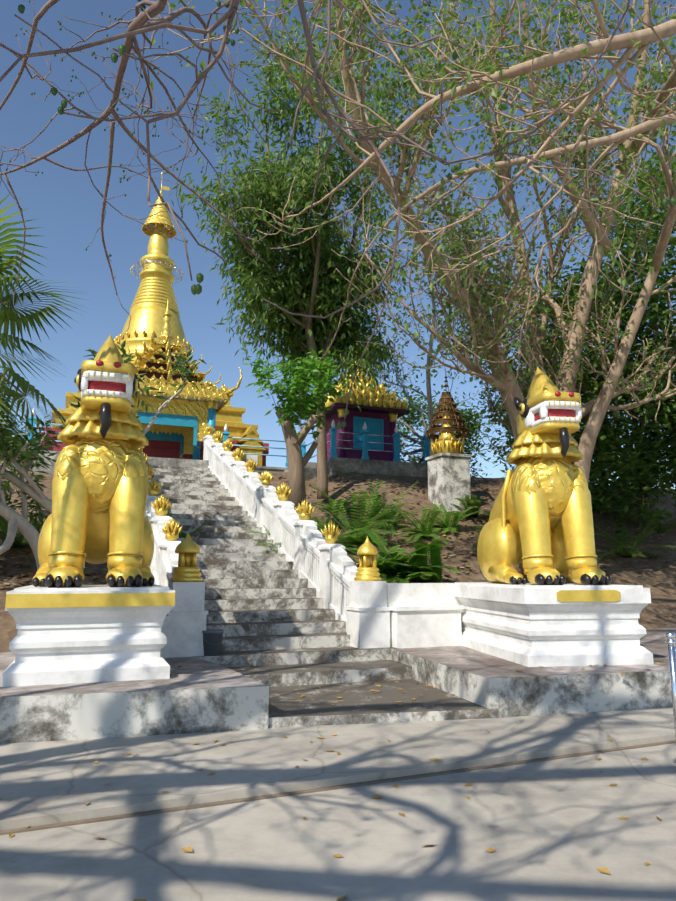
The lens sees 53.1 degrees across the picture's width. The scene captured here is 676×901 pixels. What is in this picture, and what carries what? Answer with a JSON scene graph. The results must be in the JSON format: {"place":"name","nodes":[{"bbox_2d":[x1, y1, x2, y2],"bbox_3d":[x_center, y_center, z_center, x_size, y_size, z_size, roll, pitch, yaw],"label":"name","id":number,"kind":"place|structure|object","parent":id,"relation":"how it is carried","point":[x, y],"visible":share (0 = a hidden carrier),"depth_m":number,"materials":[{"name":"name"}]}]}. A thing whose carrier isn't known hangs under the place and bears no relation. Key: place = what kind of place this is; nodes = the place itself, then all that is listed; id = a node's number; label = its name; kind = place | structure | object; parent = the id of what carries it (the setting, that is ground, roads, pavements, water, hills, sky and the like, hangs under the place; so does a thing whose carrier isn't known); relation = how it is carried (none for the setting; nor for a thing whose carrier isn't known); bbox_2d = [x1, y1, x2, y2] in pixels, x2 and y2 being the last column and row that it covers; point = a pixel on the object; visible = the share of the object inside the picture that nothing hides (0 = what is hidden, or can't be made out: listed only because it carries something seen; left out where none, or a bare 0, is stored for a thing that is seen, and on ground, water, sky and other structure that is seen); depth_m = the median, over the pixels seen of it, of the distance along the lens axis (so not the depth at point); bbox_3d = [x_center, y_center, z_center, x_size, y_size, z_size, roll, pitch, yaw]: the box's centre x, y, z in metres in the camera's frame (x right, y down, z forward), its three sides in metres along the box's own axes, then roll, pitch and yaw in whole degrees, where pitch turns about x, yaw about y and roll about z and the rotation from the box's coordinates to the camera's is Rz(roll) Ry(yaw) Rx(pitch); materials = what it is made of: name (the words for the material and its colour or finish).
{"place":"outdoors","nodes":[
{"label":"outdoors","id":0,"kind":"place"},
{"bbox_2d":[2,450,284,474],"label":"terrace","id":1,"kind":"structure","parent":0,"point":[179,462],"depth_m":22.23,"materials":[{"name":"concrete"}]},
{"bbox_2d":[10,408,287,466],"bbox_3d":[-13.113,-0.926,19.661,24.720,1.370,0.220,4,-11,-22],"label":"hilltop fence","id":2,"kind":"object","parent":1,"relation":"on","point":[226,434],"visible":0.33,"depth_m":23.42,"materials":[{"name":"metal"}]},
{"bbox_2d":[39,173,268,465],"bbox_3d":[-8.691,-6.092,32.161,9.040,15.967,9.605,4,-11,-22],"label":"stupa","id":3,"kind":"object","parent":1,"relation":"on","point":[153,295],"visible":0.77,"depth_m":31.16,"materials":[{"name":"gold metal"}]},
{"bbox_2d":[126,299,242,459],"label":"gate pavilion","id":4,"kind":"structure","parent":1,"relation":"on","point":[186,416],"depth_m":23.73,"materials":[{"name":"gold metal"}]},
{"bbox_2d":[0,470,675,900],"bbox_3d":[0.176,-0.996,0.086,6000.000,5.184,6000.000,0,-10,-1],"label":"terrain","id":5,"kind":"structure","parent":0,"point":[554,830],"depth_m":4.19,"materials":[{"name":"concrete"}]},
{"bbox_2d":[0,366,28,445],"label":"tree","id":6,"kind":"object","parent":5,"relation":"on","point":[12,415],"visible":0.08,"depth_m":24.34,"materials":[{"name":"green plant"}]},
{"bbox_2d":[0,186,89,487],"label":"palm","id":7,"kind":"object","parent":5,"relation":"on","point":[15,319],"depth_m":12.38,"materials":[{"name":"green plant"}]},
{"bbox_2d":[0,339,205,569],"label":"frangipani","id":8,"kind":"object","parent":5,"relation":"on","point":[14,448],"depth_m":12.39,"materials":[{"name":"green plant"}]},
{"bbox_2d":[148,465,349,651],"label":"stairs","id":9,"kind":"structure","parent":5,"relation":"on","point":[257,597],"depth_m":12.60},
{"bbox_2d":[275,408,318,508],"bbox_3d":[-1.006,0.345,16.440,1.078,2.760,0.912,0,-10,-1],"label":"trunk","id":10,"kind":"object","parent":5,"relation":"on","point":[297,461],"visible":0.83,"depth_m":16.32,"materials":[{"name":"brown plant"}]},
{"bbox_2d":[244,348,346,441],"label":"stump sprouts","id":11,"kind":"object","parent":10,"relation":"on","point":[308,403],"depth_m":16.27,"materials":[{"name":"green plant"}]},
{"bbox_2d":[137,425,463,657],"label":"balustrades","id":12,"kind":"object","parent":5,"relation":"on","point":[368,605],"visible":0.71,"depth_m":10.75,"materials":[{"name":"white paint"}]},
{"bbox_2d":[164,9,447,498],"bbox_3d":[-0.653,-5.659,18.949,7.650,13.671,7.554,0,-10,-1],"label":"neem tree","id":13,"kind":"object","parent":5,"relation":"on","point":[329,286],"depth_m":18.88,"materials":[{"name":"green plant"}]},
{"bbox_2d":[0,471,669,900],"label":"fallen leaves","id":14,"kind":"object","parent":5,"relation":"on","point":[490,849],"visible":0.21,"depth_m":8.71,"materials":[{"name":"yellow plant"}]},
{"bbox_2d":[0,707,674,830],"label":"pavement","id":15,"kind":"structure","parent":5,"relation":"on","point":[46,782],"depth_m":5.70,"materials":[{"name":"concrete"}]},
{"bbox_2d":[0,628,675,743],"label":"platforms","id":16,"kind":"object","parent":5,"relation":"on","point":[191,695],"visible":0.46,"depth_m":7.20,"materials":[{"name":"white concrete"}]},
{"bbox_2d":[1,584,174,686],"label":"pedestal","id":17,"kind":"object","parent":16,"relation":"on","point":[86,633],"visible":1,"depth_m":7.11,"materials":[{"name":"white paint"}]},
{"bbox_2d":[32,334,154,587],"bbox_3d":[-3.040,0.148,8.736,1.418,3.191,2.448,4,-11,-19],"label":"lion statue","id":18,"kind":"object","parent":17,"relation":"on","point":[99,492],"visible":0.98,"depth_m":7.89,"materials":[{"name":"gold metal"}]},
{"bbox_2d":[202,629,226,655],"bbox_3d":[-1.737,2.645,9.317,0.329,0.335,0.327,4,-11,-21],"label":"bucket","id":19,"kind":"object","parent":16,"relation":"on","point":[212,642],"visible":0.88,"depth_m":9.20,"materials":[{"name":"plastic"}]},
{"bbox_2d":[454,582,653,666],"bbox_3d":[2.891,2.408,9.734,1.680,0.960,2.916,2,-10,-9],"label":"pedestal","id":20,"kind":"object","parent":16,"relation":"on","point":[528,624],"visible":0.94,"depth_m":8.44,"materials":[{"name":"white paint"}]},
{"bbox_2d":[477,366,611,584],"bbox_3d":[2.889,0.392,10.089,1.497,3.191,2.475,0,-10,-1],"label":"lion statue","id":21,"kind":"object","parent":20,"relation":"on","point":[539,524],"visible":0.98,"depth_m":9.26,"materials":[{"name":"gold metal"}]},
{"bbox_2d":[0,740,675,834],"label":"curb","id":22,"kind":"structure","parent":5,"relation":"on","point":[115,817],"depth_m":4.96,"materials":[{"name":"grey concrete"}]},
{"bbox_2d":[0,0,675,428],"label":"tree","id":23,"kind":"object","parent":5,"relation":"on","point":[146,20],"visible":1,"depth_m":3.71,"materials":[{"name":"brown plant"}]},
{"bbox_2d":[0,471,675,582],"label":"ferns","id":24,"kind":"object","parent":5,"relation":"on","point":[418,560],"depth_m":16.52,"materials":[{"name":"green plant"}]},
{"bbox_2d":[193,646,502,727],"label":"steps","id":25,"kind":"structure","parent":5,"relation":"on","point":[282,674],"depth_m":8.40,"materials":[{"name":"grey concrete"}]},
{"bbox_2d":[284,343,428,480],"bbox_3d":[0.277,-1.443,24.919,4.800,7.450,4.200,4,-11,-22],"label":"shrine","id":26,"kind":"object","parent":5,"relation":"on","point":[366,438],"visible":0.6,"depth_m":23.80,"materials":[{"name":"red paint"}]},
{"bbox_2d":[150,0,675,572],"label":"fig tree","id":27,"kind":"object","parent":5,"relation":"on","point":[598,406],"depth_m":12.99,"materials":[{"name":"brown plant"}]},
{"bbox_2d":[361,81,498,455],"bbox_3d":[3.002,-5.467,22.815,5.351,13.472,6.582,0,-10,-1],"label":"slim tree","id":28,"kind":"object","parent":5,"relation":"on","point":[430,361],"depth_m":22.21,"materials":[{"name":"green plant"}]},
{"bbox_2d":[387,384,503,477],"bbox_3d":[3.578,-0.560,29.135,7.272,5.995,10.626,0,-10,-1],"label":"bush","id":29,"kind":"object","parent":5,"relation":"on","point":[411,418],"depth_m":29.07,"materials":[{"name":"green plant"}]},
{"bbox_2d":[425,371,471,511],"bbox_3d":[3.283,-0.200,20.229,1.296,4.550,1.289,0,-10,-1],"label":"stupa","id":30,"kind":"object","parent":5,"relation":"on","point":[448,461],"visible":1,"depth_m":19.81,"materials":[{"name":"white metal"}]},
{"bbox_2d":[473,345,675,511],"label":"bush","id":31,"kind":"object","parent":5,"relation":"on","point":[512,441],"depth_m":21.64,"materials":[{"name":"green plant"}]},
{"bbox_2d":[483,236,675,540],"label":"tree","id":32,"kind":"object","parent":5,"relation":"on","point":[605,445],"depth_m":17.76,"materials":[{"name":"green plant"}]},
{"bbox_2d":[569,129,675,509],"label":"tree","id":33,"kind":"object","parent":5,"relation":"on","point":[656,234],"depth_m":19.48,"materials":[{"name":"green plant"}]},
{"bbox_2d":[665,631,675,762],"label":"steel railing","id":34,"kind":"object","parent":5,"relation":"on","point":[670,636],"visible":1,"depth_m":5.64,"materials":[{"name":"white metal"}]},
{"bbox_2d":[0,0,675,488],"label":"sky","id":35,"kind":"structure","parent":0,"point":[64,202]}
]}

